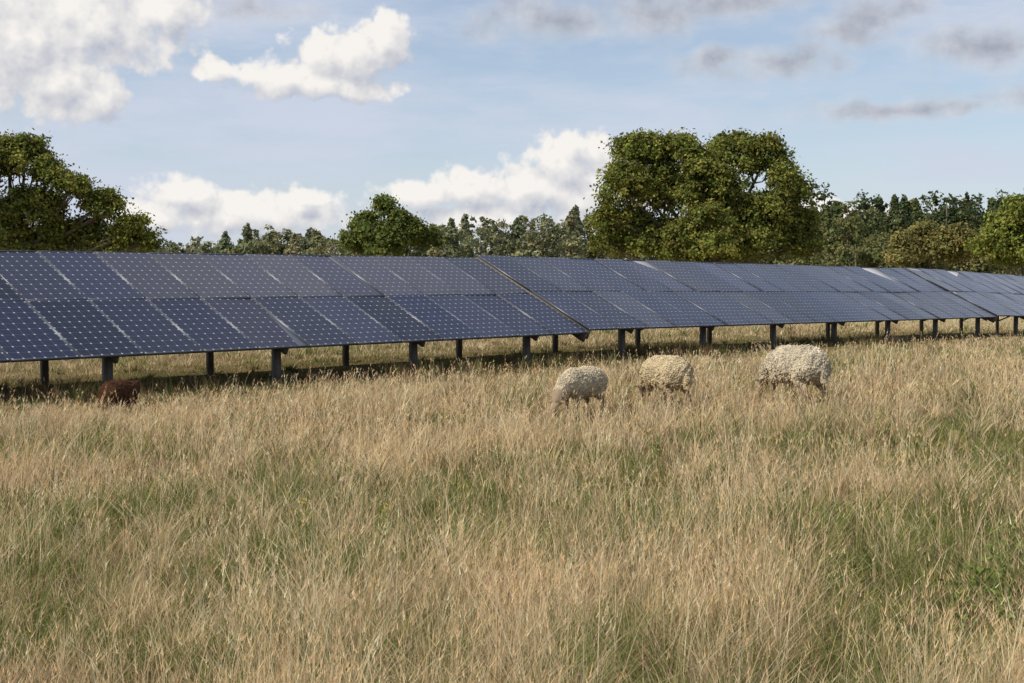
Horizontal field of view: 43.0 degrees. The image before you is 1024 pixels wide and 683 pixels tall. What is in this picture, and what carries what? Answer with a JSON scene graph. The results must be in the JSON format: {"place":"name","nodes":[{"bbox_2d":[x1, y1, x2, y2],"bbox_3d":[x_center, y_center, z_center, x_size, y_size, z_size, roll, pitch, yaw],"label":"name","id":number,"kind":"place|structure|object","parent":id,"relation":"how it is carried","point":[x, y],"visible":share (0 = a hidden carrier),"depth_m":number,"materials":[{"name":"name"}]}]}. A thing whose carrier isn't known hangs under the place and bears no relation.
{"place":"outdoors","nodes":[
{"label":"outdoors","id":0,"kind":"place"},
{"bbox_2d":[0,316,1023,682],"bbox_3d":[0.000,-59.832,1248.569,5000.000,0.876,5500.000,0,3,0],"label":"ground","id":1,"kind":"structure","parent":0,"point":[298,362],"depth_m":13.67,"materials":[{"name":"beige plant"}]},
{"bbox_2d":[0,128,172,252],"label":"oak tree","id":2,"kind":"object","parent":1,"relation":"on","point":[23,207],"visible":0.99,"depth_m":88.89,"materials":[{"name":"green plant"}]},
{"bbox_2d":[96,379,141,408],"bbox_3d":[-5.079,0.668,16.929,0.426,0.367,1.014,1,3,10],"label":"sheep","id":3,"kind":"object","parent":1,"relation":"on","point":[122,389],"visible":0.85,"depth_m":16.62},
{"bbox_2d":[0,250,587,384],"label":"solar panel array","id":4,"kind":"object","parent":1,"relation":"on","point":[109,308],"visible":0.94,"depth_m":22.03,"materials":[{"name":"blue glass"}]},
{"bbox_2d":[292,498,319,544],"bbox_3d":[-1.282,1.166,8.076,0.185,0.361,0.168,0,3,0],"label":"ragwort plant","id":5,"kind":"object","parent":1,"relation":"on","point":[304,526],"visible":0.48,"depth_m":8.09,"materials":[{"name":"green plant"}]},
{"bbox_2d":[373,503,394,552],"bbox_3d":[-0.780,1.158,7.930,0.210,0.350,0.165,2,4,39],"label":"ragwort plant","id":6,"kind":"object","parent":1,"relation":"on","point":[382,527],"visible":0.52,"depth_m":7.93,"materials":[{"name":"green plant"}]},
{"bbox_2d":[331,192,450,256],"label":"ash tree","id":7,"kind":"object","parent":1,"relation":"on","point":[396,231],"visible":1,"depth_m":128.09,"materials":[{"name":"green plant"}]},
{"bbox_2d":[21,204,860,263],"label":"distant woodland","id":8,"kind":"object","parent":1,"relation":"on","point":[316,242],"visible":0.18,"depth_m":195.43,"materials":[{"name":"green plant"}]},
{"bbox_2d":[549,365,607,418],"bbox_3d":[0.794,0.616,15.866,0.413,0.629,1.156,2,4,36],"label":"sheep","id":9,"kind":"object","parent":1,"relation":"on","point":[583,380],"visible":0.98,"depth_m":15.70},
{"bbox_2d":[643,426,664,469],"bbox_3d":[1.248,0.936,11.491,0.194,0.411,0.245,2,4,39],"label":"ragwort plant","id":10,"kind":"object","parent":1,"relation":"on","point":[653,449],"visible":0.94,"depth_m":11.48,"materials":[{"name":"green plant"}]},
{"bbox_2d":[634,355,693,409],"bbox_3d":[1.950,0.520,16.853,0.484,0.719,1.349,-1,3,-22],"label":"sheep","id":11,"kind":"object","parent":1,"relation":"on","point":[678,370],"visible":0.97,"depth_m":16.44},
{"bbox_2d":[576,127,827,264],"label":"oak tree","id":12,"kind":"object","parent":1,"relation":"on","point":[725,219],"visible":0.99,"depth_m":108.27,"materials":[{"name":"green plant"}]},
{"bbox_2d":[477,255,996,356],"bbox_3d":[7.335,-0.831,34.998,3.300,2.781,20.418,3,4,43],"label":"solar panel array","id":13,"kind":"object","parent":1,"relation":"on","point":[589,295],"visible":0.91,"depth_m":32.47,"materials":[{"name":"blue glass"}]},
{"bbox_2d":[754,344,831,407],"bbox_3d":[3.715,0.440,17.366,0.551,0.837,1.539,-1,3,-24],"label":"sheep","id":14,"kind":"object","parent":1,"relation":"on","point":[807,364],"visible":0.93,"depth_m":16.93},
{"bbox_2d":[765,182,1023,280],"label":"pine woodland","id":15,"kind":"object","parent":1,"relation":"on","point":[870,225],"visible":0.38,"depth_m":139.54,"materials":[{"name":"green plant"}]},
{"bbox_2d":[880,217,982,270],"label":"hawthorn tree","id":16,"kind":"object","parent":1,"relation":"on","point":[922,241],"visible":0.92,"depth_m":110.82,"materials":[{"name":"green plant"}]},
{"bbox_2d":[933,563,977,630],"bbox_3d":[2.132,1.253,6.271,0.215,0.365,0.180,0,3,8],"label":"dock plant","id":17,"kind":"object","parent":1,"relation":"on","point":[956,596],"visible":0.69,"depth_m":6.26,"materials":[{"name":"green plant"}]},
{"bbox_2d":[904,267,1023,334],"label":"solar panel array","id":18,"kind":"object","parent":1,"relation":"on","point":[997,295],"visible":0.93,"depth_m":44.39,"materials":[{"name":"blue glass"}]},
{"bbox_2d":[958,548,995,606],"bbox_3d":[2.396,1.251,6.678,0.164,0.389,0.215,-1,3,-21],"label":"dock plant","id":19,"kind":"object","parent":1,"relation":"on","point":[983,569],"visible":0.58,"depth_m":6.66,"materials":[{"name":"green plant"}]},
{"bbox_2d":[963,192,1023,275],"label":"sycamore tree","id":20,"kind":"object","parent":1,"relation":"on","point":[999,241],"visible":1,"depth_m":103.97,"materials":[{"name":"green plant"}]},
{"bbox_2d":[980,539,1016,599],"bbox_3d":[2.562,1.221,6.852,0.175,0.368,0.197,-3,4,-42],"label":"dock plant","id":21,"kind":"object","parent":1,"relation":"on","point":[998,562],"visible":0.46,"depth_m":6.84,"materials":[{"name":"green plant"}]},
{"bbox_2d":[985,558,1020,625],"bbox_3d":[2.396,1.265,6.349,0.161,0.371,0.304,0,3,10],"label":"dock plant","id":22,"kind":"object","parent":1,"relation":"on","point":[1000,590],"visible":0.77,"depth_m":6.37,"materials":[{"name":"green plant"}]},
{"bbox_2d":[986,512,1023,561],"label":"dock plant","id":23,"kind":"object","parent":1,"relation":"on","point":[1002,528],"visible":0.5,"depth_m":7.65,"materials":[{"name":"green plant"}]},
{"bbox_2d":[0,0,1023,258],"label":"sky","id":24,"kind":"structure","parent":0,"point":[216,117],"materials":[{"name":"blue"}]}
]}

